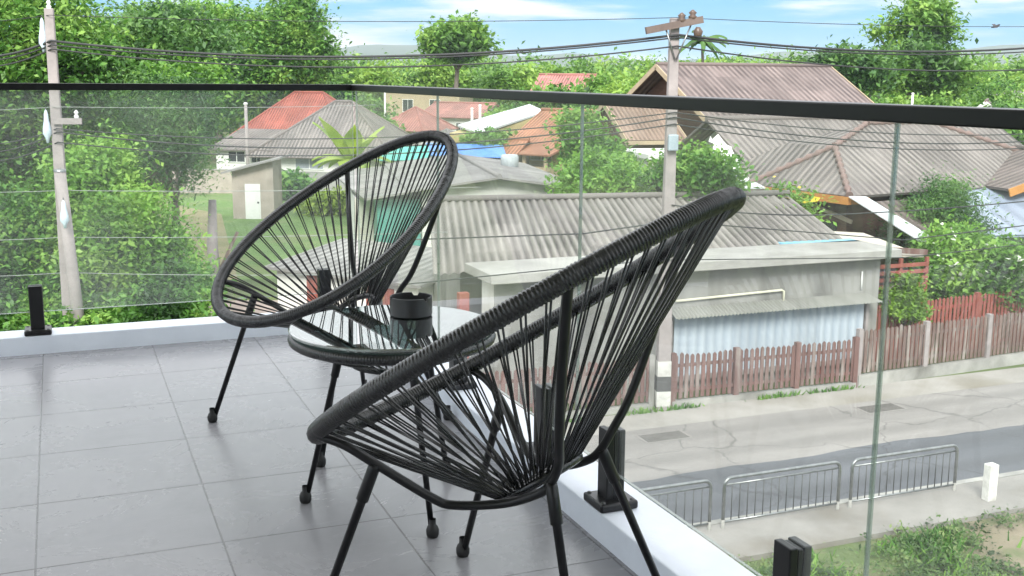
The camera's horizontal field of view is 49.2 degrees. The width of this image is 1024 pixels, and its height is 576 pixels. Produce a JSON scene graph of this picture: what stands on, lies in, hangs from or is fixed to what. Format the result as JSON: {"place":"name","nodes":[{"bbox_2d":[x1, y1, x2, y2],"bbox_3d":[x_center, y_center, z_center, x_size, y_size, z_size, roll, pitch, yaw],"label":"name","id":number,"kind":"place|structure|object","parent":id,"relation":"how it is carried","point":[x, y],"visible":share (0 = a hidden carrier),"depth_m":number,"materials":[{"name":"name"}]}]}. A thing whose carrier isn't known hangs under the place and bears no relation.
{"place":"outdoors","nodes":[
{"label":"outdoors","id":0,"kind":"place"},
{"bbox_2d":[159,203,237,279],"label":"dirt path","id":1,"kind":"structure","parent":0,"point":[223,242],"depth_m":59.27,"materials":[{"name":"soil"}]},
{"bbox_2d":[179,193,347,279],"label":"lawn","id":2,"kind":"structure","parent":0,"point":[242,227],"depth_m":58.76,"materials":[{"name":"green plant"}]},
{"bbox_2d":[243,102,249,164],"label":"thin post","id":3,"kind":"object","parent":2,"relation":"on","point":[245,104],"visible":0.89,"depth_m":70.23,"materials":[{"name":"concrete"}]},
{"bbox_2d":[293,116,392,216],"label":"banana plant","id":4,"kind":"object","parent":2,"relation":"on","point":[329,131],"visible":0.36,"depth_m":65.04,"materials":[{"name":"green plant"}]},
{"bbox_2d":[379,146,428,165],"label":"teal tarp shelter","id":5,"kind":"object","parent":2,"relation":"on","point":[402,156],"visible":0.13,"depth_m":66.59,"materials":[{"name":"plastic"}]},
{"bbox_2d":[426,143,505,157],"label":"blue tarp shelter","id":6,"kind":"object","parent":2,"relation":"on","point":[497,152],"visible":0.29,"depth_m":67.76,"materials":[{"name":"plastic"}]},
{"bbox_2d":[501,154,518,166],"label":"water tank","id":7,"kind":"object","parent":2,"relation":"on","point":[511,160],"visible":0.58,"depth_m":59.58,"materials":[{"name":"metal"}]},
{"bbox_2d":[0,335,637,575],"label":"balcony floor","id":8,"kind":"structure","parent":0,"point":[128,461],"depth_m":3.30,"materials":[{"name":"grey tile"}]},
{"bbox_2d":[207,130,457,466],"bbox_3d":[-0.580,-0.024,3.831,0.780,1.000,0.881,11,15,43],"label":"string chair","id":9,"kind":"object","parent":8,"relation":"on","point":[392,257],"visible":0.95,"depth_m":3.92,"materials":[{"name":"black plastic"}]},
{"bbox_2d":[0,307,755,575],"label":"balcony kerb","id":10,"kind":"structure","parent":8,"relation":"attached to","point":[676,547],"depth_m":3.18,"materials":[{"name":"white paint"}]},
{"bbox_2d":[0,83,1023,575],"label":"glass railing","id":11,"kind":"object","parent":10,"relation":"on","point":[792,555],"visible":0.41,"depth_m":2.78,"materials":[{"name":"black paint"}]},
{"bbox_2d":[287,305,495,538],"bbox_3d":[-0.331,0.356,3.137,0.573,0.515,0.582,-4,12,-22],"label":"side table","id":12,"kind":"object","parent":8,"relation":"on","point":[323,336],"visible":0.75,"depth_m":3.02,"materials":[{"name":"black glass"}]},
{"bbox_2d":[390,292,431,318],"bbox_3d":[-0.290,0.050,3.216,0.122,0.055,0.122,2,11,8],"label":"ashtray","id":13,"kind":"object","parent":12,"relation":"on","point":[406,305],"visible":1,"depth_m":3.17,"materials":[{"name":"black ceramic"}]},
{"bbox_2d":[306,186,745,575],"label":"string chair","id":14,"kind":"object","parent":8,"relation":"on","point":[677,234],"visible":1,"depth_m":2.14,"materials":[{"name":"black plastic"}]},
{"bbox_2d":[389,106,458,133],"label":"hip house","id":15,"kind":"structure","parent":0,"point":[415,119],"depth_m":114.53,"materials":[{"name":"red tile"}]},
{"bbox_2d":[425,101,498,130],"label":"pink roof house","id":16,"kind":"structure","parent":0,"point":[455,113],"depth_m":126.83,"materials":[{"name":"red tile"}]},
{"bbox_2d":[9,0,1023,60],"label":"sky","id":17,"kind":"structure","parent":0,"point":[573,30],"materials":[{"name":"blue"}]},
{"bbox_2d":[78,125,1023,420],"bbox_3d":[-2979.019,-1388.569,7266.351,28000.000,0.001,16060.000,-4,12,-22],"label":"ground","id":18,"kind":"structure","parent":0,"point":[250,281],"depth_m":36.88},
{"bbox_2d":[0,175,107,331],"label":"leafy bush","id":19,"kind":"object","parent":18,"relation":"on","point":[14,295],"visible":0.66,"depth_m":30.68,"materials":[{"name":"green plant"}]},
{"bbox_2d":[44,0,81,323],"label":"utility pole","id":20,"kind":"object","parent":18,"relation":"on","point":[58,121],"visible":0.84,"depth_m":27.72,"materials":[{"name":"concrete"}]},
{"bbox_2d":[43,107,51,142],"bbox_3d":[-11.520,-4.034,27.672,0.213,0.881,0.217,-4,12,-22],"label":"cable splice","id":21,"kind":"object","parent":20,"relation":"hanging from","point":[47,132],"visible":1,"depth_m":27.61,"materials":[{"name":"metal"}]},
{"bbox_2d":[60,197,68,227],"bbox_3d":[-11.005,-1.844,27.461,0.213,0.761,0.217,-4,12,-22],"label":"cable splice","id":22,"kind":"object","parent":20,"relation":"hanging from","point":[64,217],"visible":1,"depth_m":27.40,"materials":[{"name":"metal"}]},
{"bbox_2d":[4,105,361,109],"bbox_3d":[-9.933,-4.664,29.123,12.600,0.224,2.828,0,11,-5],"label":"overhead cable","id":23,"kind":"object","parent":20,"relation":"attached to","point":[212,107],"visible":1,"depth_m":29.22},
{"bbox_2d":[12,232,442,239],"bbox_3d":[-8.892,-1.263,27.457,15.678,1.013,0.108,4,11,18],"label":"overhead cable","id":24,"kind":"object","parent":20,"relation":"attached to","point":[189,237],"visible":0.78,"depth_m":27.30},
{"bbox_2d":[0,187,479,192],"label":"overhead cable","id":25,"kind":"object","parent":20,"relation":"attached to","point":[281,190],"visible":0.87,"depth_m":27.27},
{"bbox_2d":[0,112,1022,143],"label":"overhead cable","id":26,"kind":"object","parent":20,"relation":"attached to","point":[507,130],"visible":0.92,"depth_m":27.31,"materials":[{"name":"rubber"}]},
{"bbox_2d":[0,34,1023,57],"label":"overhead cable","id":27,"kind":"object","parent":20,"relation":"attached to","point":[469,53],"visible":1,"depth_m":26.90,"materials":[{"name":"rubber"}]},
{"bbox_2d":[0,45,1023,71],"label":"overhead cable","id":28,"kind":"object","parent":20,"relation":"attached to","point":[502,62],"visible":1,"depth_m":26.96,"materials":[{"name":"rubber"}]},
{"bbox_2d":[0,37,1023,59],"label":"overhead cable","id":29,"kind":"object","parent":20,"relation":"attached to","point":[499,53],"visible":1,"depth_m":26.92,"materials":[{"name":"rubber"}]},
{"bbox_2d":[0,117,1023,151],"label":"overhead cable","id":30,"kind":"object","parent":20,"relation":"attached to","point":[502,139],"visible":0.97,"depth_m":27.35,"materials":[{"name":"rubber"}]},
{"bbox_2d":[0,123,1023,160],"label":"overhead cable","id":31,"kind":"object","parent":20,"relation":"attached to","point":[515,145],"visible":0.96,"depth_m":27.45,"materials":[{"name":"rubber"}]},
{"bbox_2d":[53,169,83,325],"bbox_3d":[-11.056,-0.121,28.219,0.611,5.788,0.340,-4,12,-22],"label":"old pole stub","id":32,"kind":"object","parent":18,"relation":"on","point":[73,278],"visible":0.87,"depth_m":27.94,"materials":[{"name":"concrete"}]},
{"bbox_2d":[0,0,156,201],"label":"broadleaf tree","id":33,"kind":"object","parent":18,"relation":"on","point":[17,124],"visible":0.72,"depth_m":39.85,"materials":[{"name":"green plant"}]},
{"bbox_2d":[0,118,243,314],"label":"leafy bush","id":34,"kind":"object","parent":18,"relation":"on","point":[107,209],"visible":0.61,"depth_m":32.26,"materials":[{"name":"green plant"}]},
{"bbox_2d":[2,240,254,330],"bbox_3d":[-9.927,0.818,29.079,7.029,3.736,4.875,-2,11,-13],"label":"leafy bush","id":35,"kind":"object","parent":18,"relation":"on","point":[186,294],"visible":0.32,"depth_m":28.62,"materials":[{"name":"green plant"}]},
{"bbox_2d":[22,13,240,131],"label":"broadleaf tree","id":36,"kind":"object","parent":18,"relation":"on","point":[184,67],"visible":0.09,"depth_m":42.65,"materials":[{"name":"green plant"}]},
{"bbox_2d":[77,56,241,229],"bbox_3d":[-12.035,-3.691,38.961,5.607,8.804,6.649,-4,12,-22],"label":"weeping tree","id":37,"kind":"object","parent":18,"relation":"on","point":[175,113],"visible":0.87,"depth_m":37.94,"materials":[{"name":"green plant"}]},
{"bbox_2d":[61,0,282,232],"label":"broadleaf tree","id":38,"kind":"object","parent":18,"relation":"on","point":[181,35],"visible":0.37,"depth_m":46.17,"materials":[{"name":"green plant"}]},
{"bbox_2d":[102,0,262,143],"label":"broadleaf tree","id":39,"kind":"object","parent":18,"relation":"on","point":[218,7],"visible":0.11,"depth_m":110.53,"materials":[{"name":"green plant"}]},
{"bbox_2d":[172,169,231,192],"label":"garden wall","id":40,"kind":"structure","parent":18,"relation":"on","point":[224,185],"depth_m":77.20,"materials":[{"name":"concrete"}]},
{"bbox_2d":[207,199,238,282],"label":"broken fence post","id":41,"kind":"object","parent":18,"relation":"on","point":[212,243],"visible":0.61,"depth_m":40.16,"materials":[{"name":"concrete"}]},
{"bbox_2d":[208,300,277,315],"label":"yard","id":42,"kind":"structure","parent":18,"relation":"on","point":[243,307],"depth_m":39.61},
{"bbox_2d":[265,238,434,309],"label":"pale leanto","id":43,"kind":"structure","parent":42,"relation":"on","point":[423,272],"depth_m":37.26,"materials":[{"name":"metal"}]},
{"bbox_2d":[457,291,468,358],"bbox_3d":[-1.160,1.629,26.529,0.320,3.100,0.280,-4,12,-22],"label":"rust red post","id":44,"kind":"object","parent":42,"relation":"on","point":[462,300],"visible":0.18,"depth_m":26.20,"materials":[{"name":"concrete"}]},
{"bbox_2d":[209,128,285,168],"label":"grey leanto wing","id":45,"kind":"structure","parent":18,"relation":"on","point":[237,161],"depth_m":90.42,"materials":[{"name":"metal"}]},
{"bbox_2d":[228,151,245,162],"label":"window","id":46,"kind":"structure","parent":45,"relation":"in","point":[234,158],"depth_m":89.84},
{"bbox_2d":[221,154,290,218],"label":"garden shed","id":47,"kind":"structure","parent":18,"relation":"on","point":[256,190],"depth_m":63.49,"materials":[{"name":"concrete"}]},
{"bbox_2d":[245,184,260,218],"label":"door","id":48,"kind":"structure","parent":47,"relation":"in","point":[252,191],"depth_m":63.53,"materials":[{"name":"metal"}]},
{"bbox_2d":[230,91,335,134],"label":"red roof house","id":49,"kind":"structure","parent":18,"relation":"on","point":[286,112],"depth_m":101.15,"materials":[{"name":"tile"}]},
{"bbox_2d":[203,0,364,122],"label":"broadleaf tree","id":50,"kind":"object","parent":18,"relation":"on","point":[294,31],"visible":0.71,"depth_m":105.40,"materials":[{"name":"green plant"}]},
{"bbox_2d":[288,171,344,190],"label":"garden wall","id":51,"kind":"structure","parent":18,"relation":"on","point":[319,175],"depth_m":79.25,"materials":[{"name":"concrete"}]},
{"bbox_2d":[244,100,414,171],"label":"grey hip house","id":52,"kind":"structure","parent":18,"relation":"on","point":[339,117],"depth_m":89.60,"materials":[{"name":"metal"}]},
{"bbox_2d":[295,159,323,169],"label":"window","id":53,"kind":"structure","parent":52,"relation":"in","point":[302,163],"depth_m":88.55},
{"bbox_2d":[386,93,472,117],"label":"tan building","id":54,"kind":"structure","parent":18,"relation":"on","point":[405,102],"depth_m":151.76,"materials":[{"name":"paint"}]},
{"bbox_2d":[339,153,559,246],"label":"grey gable house","id":55,"kind":"structure","parent":18,"relation":"on","point":[489,176],"depth_m":52.06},
{"bbox_2d":[406,9,504,87],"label":"skyline tree","id":56,"kind":"object","parent":18,"relation":"on","point":[453,37],"visible":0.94,"depth_m":148.01,"materials":[{"name":"green plant"}]},
{"bbox_2d":[450,104,540,142],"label":"white roof wing","id":57,"kind":"structure","parent":18,"relation":"on","point":[518,117],"depth_m":75.20,"materials":[{"name":"metal"}]},
{"bbox_2d":[492,136,531,163],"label":"orange roof shed","id":58,"kind":"structure","parent":18,"relation":"on","point":[513,149],"depth_m":68.96,"materials":[{"name":"tile"}]},
{"bbox_2d":[0,70,1023,204],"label":"garden shrubs","id":59,"kind":"object","parent":18,"relation":"on","point":[293,180],"visible":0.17,"depth_m":89.13,"materials":[{"name":"green plant"}]},
{"bbox_2d":[19,41,1023,143],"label":"distant wood","id":60,"kind":"object","parent":18,"relation":"on","point":[624,78],"visible":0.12,"depth_m":161.14,"materials":[{"name":"plant"}]},
{"bbox_2d":[512,108,596,175],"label":"yellow house","id":61,"kind":"structure","parent":18,"relation":"on","point":[537,153],"depth_m":69.75,"materials":[{"name":"orange tile"}]},
{"bbox_2d":[483,354,654,419],"bbox_3d":[1.199,2.469,26.775,4.892,1.390,0.180,-4,11,-20],"label":"picket fence","id":62,"kind":"object","parent":18,"relation":"on","point":[650,380],"visible":0.31,"depth_m":26.99,"materials":[{"name":"wood"}]},
{"bbox_2d":[538,104,654,193],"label":"shade tree","id":63,"kind":"object","parent":18,"relation":"on","point":[566,118],"visible":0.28,"depth_m":49.95,"materials":[{"name":"green plant"}]},
{"bbox_2d":[543,140,657,193],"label":"leafy bush","id":64,"kind":"object","parent":18,"relation":"on","point":[591,171],"visible":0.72,"depth_m":41.44,"materials":[{"name":"green plant"}]},
{"bbox_2d":[415,190,858,370],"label":"corrugated roof hall","id":65,"kind":"structure","parent":18,"relation":"on","point":[491,215],"depth_m":31.52,"materials":[{"name":"metal"}]},
{"bbox_2d":[626,148,663,175],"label":"house wall","id":66,"kind":"structure","parent":18,"relation":"on","point":[648,154],"depth_m":52.62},
{"bbox_2d":[645,10,703,410],"bbox_3d":[3.708,-1.706,26.750,1.376,9.640,0.432,-1,11,-8],"label":"utility pole","id":67,"kind":"object","parent":18,"relation":"on","point":[662,386],"visible":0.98,"depth_m":26.52,"materials":[{"name":"concrete"}]},
{"bbox_2d":[0,15,1023,26],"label":"overhead cable","id":68,"kind":"object","parent":67,"relation":"attached to","point":[516,20],"visible":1,"depth_m":26.77,"materials":[{"name":"rubber"}]},
{"bbox_2d":[400,244,1023,284],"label":"overhead cable","id":69,"kind":"object","parent":67,"relation":"attached to","point":[714,259],"visible":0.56,"depth_m":27.89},
{"bbox_2d":[416,224,1023,240],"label":"overhead cable","id":70,"kind":"object","parent":67,"relation":"attached to","point":[722,225],"visible":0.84,"depth_m":27.48,"materials":[{"name":"rubber"}]},
{"bbox_2d":[672,201,1023,215],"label":"overhead cable","id":71,"kind":"object","parent":67,"relation":"attached to","point":[866,212],"visible":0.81,"depth_m":29.32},
{"bbox_2d":[465,240,901,404],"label":"roadside workshop","id":72,"kind":"structure","parent":18,"relation":"on","point":[727,305],"depth_m":29.63,"materials":[{"name":"concrete"}]},
{"bbox_2d":[627,132,777,207],"bbox_3d":[5.443,-1.510,34.322,4.437,6.512,3.841,-4,12,-22],"label":"leafy bush","id":73,"kind":"object","parent":18,"relation":"on","point":[704,171],"visible":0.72,"depth_m":33.31,"materials":[{"name":"green plant"}]},
{"bbox_2d":[679,30,730,62],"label":"palm tree","id":74,"kind":"object","parent":18,"relation":"on","point":[704,44],"visible":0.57,"depth_m":109.51,"materials":[{"name":"green plant"}]},
{"bbox_2d":[736,175,765,188],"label":"white canopy","id":75,"kind":"object","parent":18,"relation":"on","point":[755,184],"depth_m":40.35,"materials":[{"name":"metal"}]},
{"bbox_2d":[709,134,746,179],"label":"white tarpaulin","id":76,"kind":"object","parent":75,"relation":"hanging from","point":[717,140],"visible":0.2,"depth_m":41.26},
{"bbox_2d":[671,336,859,407],"bbox_3d":[6.546,2.134,28.728,5.592,1.397,0.180,-4,11,-20],"label":"picket fence","id":77,"kind":"object","parent":18,"relation":"on","point":[735,370],"visible":0.98,"depth_m":28.66,"materials":[{"name":"wood"}]},
{"bbox_2d":[752,176,838,225],"bbox_3d":[8.582,-0.926,34.772,2.765,5.208,3.109,-1,11,-8],"label":"flowering tree","id":78,"kind":"object","parent":18,"relation":"on","point":[807,205],"visible":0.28,"depth_m":34.15,"materials":[{"name":"green plant"}]},
{"bbox_2d":[583,382,1023,482],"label":"concrete lane","id":79,"kind":"structure","parent":18,"relation":"on","point":[779,436],"depth_m":26.13,"materials":[{"name":"concrete"}]},
{"bbox_2d":[635,430,693,443],"bbox_3d":[3.484,3.399,25.591,1.200,0.012,0.600,-4,12,-22],"label":"drain cover","id":80,"kind":"object","parent":79,"relation":"on","point":[663,436],"visible":1,"depth_m":25.57,"materials":[{"name":"metal"}]},
{"bbox_2d":[654,115,1022,170],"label":"long grey roof house","id":81,"kind":"structure","parent":18,"relation":"on","point":[750,147],"depth_m":46.97,"materials":[{"name":"metal"}]},
{"bbox_2d":[798,35,906,95],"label":"broadleaf tree","id":82,"kind":"object","parent":18,"relation":"on","point":[869,79],"visible":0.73,"depth_m":103.51,"materials":[{"name":"green plant"}]},
{"bbox_2d":[686,470,1023,528],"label":"kerb","id":83,"kind":"structure","parent":18,"relation":"on","point":[958,482],"depth_m":21.73,"materials":[{"name":"concrete"}]},
{"bbox_2d":[741,121,1018,326],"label":"timber hip house","id":84,"kind":"structure","parent":18,"relation":"on","point":[856,179],"depth_m":39.92,"materials":[{"name":"grey tile"}]},
{"bbox_2d":[834,231,928,325],"bbox_3d":[9.985,0.085,33.761,4.104,3.600,3.425,-4,12,-22],"label":"slatted pen","id":85,"kind":"object","parent":18,"relation":"on","point":[907,252],"visible":0.23,"depth_m":32.63,"materials":[{"name":"wood"}]},
{"bbox_2d":[743,521,1023,575],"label":"verge","id":86,"kind":"structure","parent":18,"relation":"on","point":[847,554],"depth_m":19.16,"materials":[{"name":"plant"}]},
{"bbox_2d":[725,504,1023,575],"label":"verge weeds","id":87,"kind":"object","parent":86,"relation":"on","point":[920,566],"visible":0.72,"depth_m":18.88,"materials":[{"name":"green plant"}]},
{"bbox_2d":[963,512,1023,575],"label":"dirt patch","id":88,"kind":"object","parent":86,"relation":"on","point":[1000,536],"visible":0.5,"depth_m":20.01,"materials":[{"name":"soil"}]},
{"bbox_2d":[878,269,938,365],"bbox_3d":[11.127,0.863,31.831,1.796,2.826,1.952,2,11,8],"label":"layered tree","id":89,"kind":"object","parent":18,"relation":"on","point":[900,298],"visible":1,"depth_m":31.42,"materials":[{"name":"green plant"}]},
{"bbox_2d":[858,0,978,55],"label":"skyline tree","id":90,"kind":"object","parent":18,"relation":"on","point":[923,18],"visible":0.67,"depth_m":123.59,"materials":[{"name":"green plant"}]},
{"bbox_2d":[819,289,1023,373],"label":"picket fence","id":91,"kind":"object","parent":18,"relation":"on","point":[976,302],"visible":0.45,"depth_m":33.21,"materials":[{"name":"wood"}]},
{"bbox_2d":[858,30,1003,101],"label":"broadleaf tree","id":92,"kind":"object","parent":18,"relation":"on","point":[930,81],"visible":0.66,"depth_m":115.72,"materials":[{"name":"green plant"}]},
{"bbox_2d":[859,159,1013,260],"bbox_3d":[14.379,-1.571,37.850,4.960,5.418,4.361,4,11,18],"label":"feathery tree","id":93,"kind":"object","parent":18,"relation":"on","point":[950,194],"visible":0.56,"depth_m":37.20,"materials":[{"name":"green plant"}]},
{"bbox_2d":[856,311,1023,386],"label":"picket fence","id":94,"kind":"object","parent":18,"relation":"on","point":[927,369],"visible":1,"depth_m":30.94,"materials":[{"name":"wood"}]},
{"bbox_2d":[892,208,1023,320],"bbox_3d":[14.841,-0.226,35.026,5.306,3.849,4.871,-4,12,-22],"label":"flowering tree","id":95,"kind":"object","parent":18,"relation":"on","point":[988,271],"visible":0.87,"depth_m":34.26,"materials":[{"name":"green plant"}]},
{"bbox_2d":[907,188,1023,321],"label":"blue roof house","id":96,"kind":"structure","parent":18,"relation":"on","point":[1015,211],"depth_m":38.60,"materials":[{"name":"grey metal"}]},
{"bbox_2d":[981,462,998,501],"bbox_3d":[9.244,3.795,21.608,0.210,0.820,0.180,-4,12,-22],"label":"marker post","id":97,"kind":"object","parent":18,"relation":"on","point":[990,481],"visible":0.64,"depth_m":21.53,"materials":[{"name":"white paint"}]},
{"bbox_2d":[985,144,1023,196],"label":"orange fascia house","id":98,"kind":"structure","parent":18,"relation":"on","point":[1008,175],"depth_m":40.74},
{"bbox_2d":[531,73,596,91],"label":"roof","id":99,"kind":"structure","parent":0,"point":[556,78],"depth_m":114.67,"materials":[{"name":"tile"}]},
{"bbox_2d":[590,105,686,147],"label":"brown gable house","id":100,"kind":"structure","parent":0,"point":[651,138],"depth_m":58.51,"materials":[{"name":"tile"}]},
{"bbox_2d":[338,44,1023,73],"bbox_3d":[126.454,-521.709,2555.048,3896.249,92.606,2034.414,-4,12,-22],"label":"hills","id":101,"kind":"structure","parent":0,"point":[377,49],"depth_m":2498.19,"materials":[{"name":"plant"}]},
{"bbox_2d":[627,62,873,135],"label":"gable house","id":102,"kind":"structure","parent":0,"point":[790,81],"depth_m":62.71,"materials":[{"name":"metal"}]},
{"bbox_2d":[564,367,1023,438],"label":"shoulder","id":103,"kind":"object","parent":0,"point":[723,410],"visible":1,"depth_m":28.56},
{"bbox_2d":[566,383,864,422],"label":"fence weeds","id":104,"kind":"object","parent":103,"relation":"on","point":[676,407],"visible":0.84,"depth_m":28.56,"materials":[{"name":"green plant"}]},
{"bbox_2d":[627,425,1023,524],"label":"road","id":105,"kind":"structure","parent":0,"point":[1003,448],"depth_m":23.24,"materials":[{"name":"asphalt"}]},
{"bbox_2d":[691,474,1023,562],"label":"pavement","id":106,"kind":"structure","parent":0,"point":[814,528],"depth_m":20.66,"materials":[{"name":"concrete"}]},
{"bbox_2d":[636,479,712,530],"bbox_3d":[2.331,3.959,19.539,2.699,0.970,0.066,-4,12,-22],"label":"guard barrier","id":107,"kind":"object","parent":106,"relation":"on","point":[710,487],"visible":0.44,"depth_m":19.81,"materials":[{"name":"metal"}]},
{"bbox_2d":[721,461,841,528],"bbox_3d":[4.982,3.783,20.570,2.599,0.970,0.066,-4,12,-22],"label":"guard barrier","id":108,"kind":"object","parent":106,"relation":"on","point":[836,503],"visible":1,"depth_m":20.52,"materials":[{"name":"metal"}]},
{"bbox_2d":[848,444,958,507],"bbox_3d":[7.586,3.609,21.584,2.599,0.970,0.066,-4,12,-22],"label":"guard barrier","id":109,"kind":"object","parent":106,"relation":"on","point":[856,460],"visible":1,"depth_m":21.53,"materials":[{"name":"metal"}]},
{"bbox_2d":[854,402,907,413],"bbox_3d":[9.216,2.998,27.921,1.200,0.012,0.600,-4,12,-22],"label":"drain cover","id":110,"kind":"object","parent":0,"point":[879,408],"visible":1,"depth_m":27.87,"materials":[{"name":"metal"}]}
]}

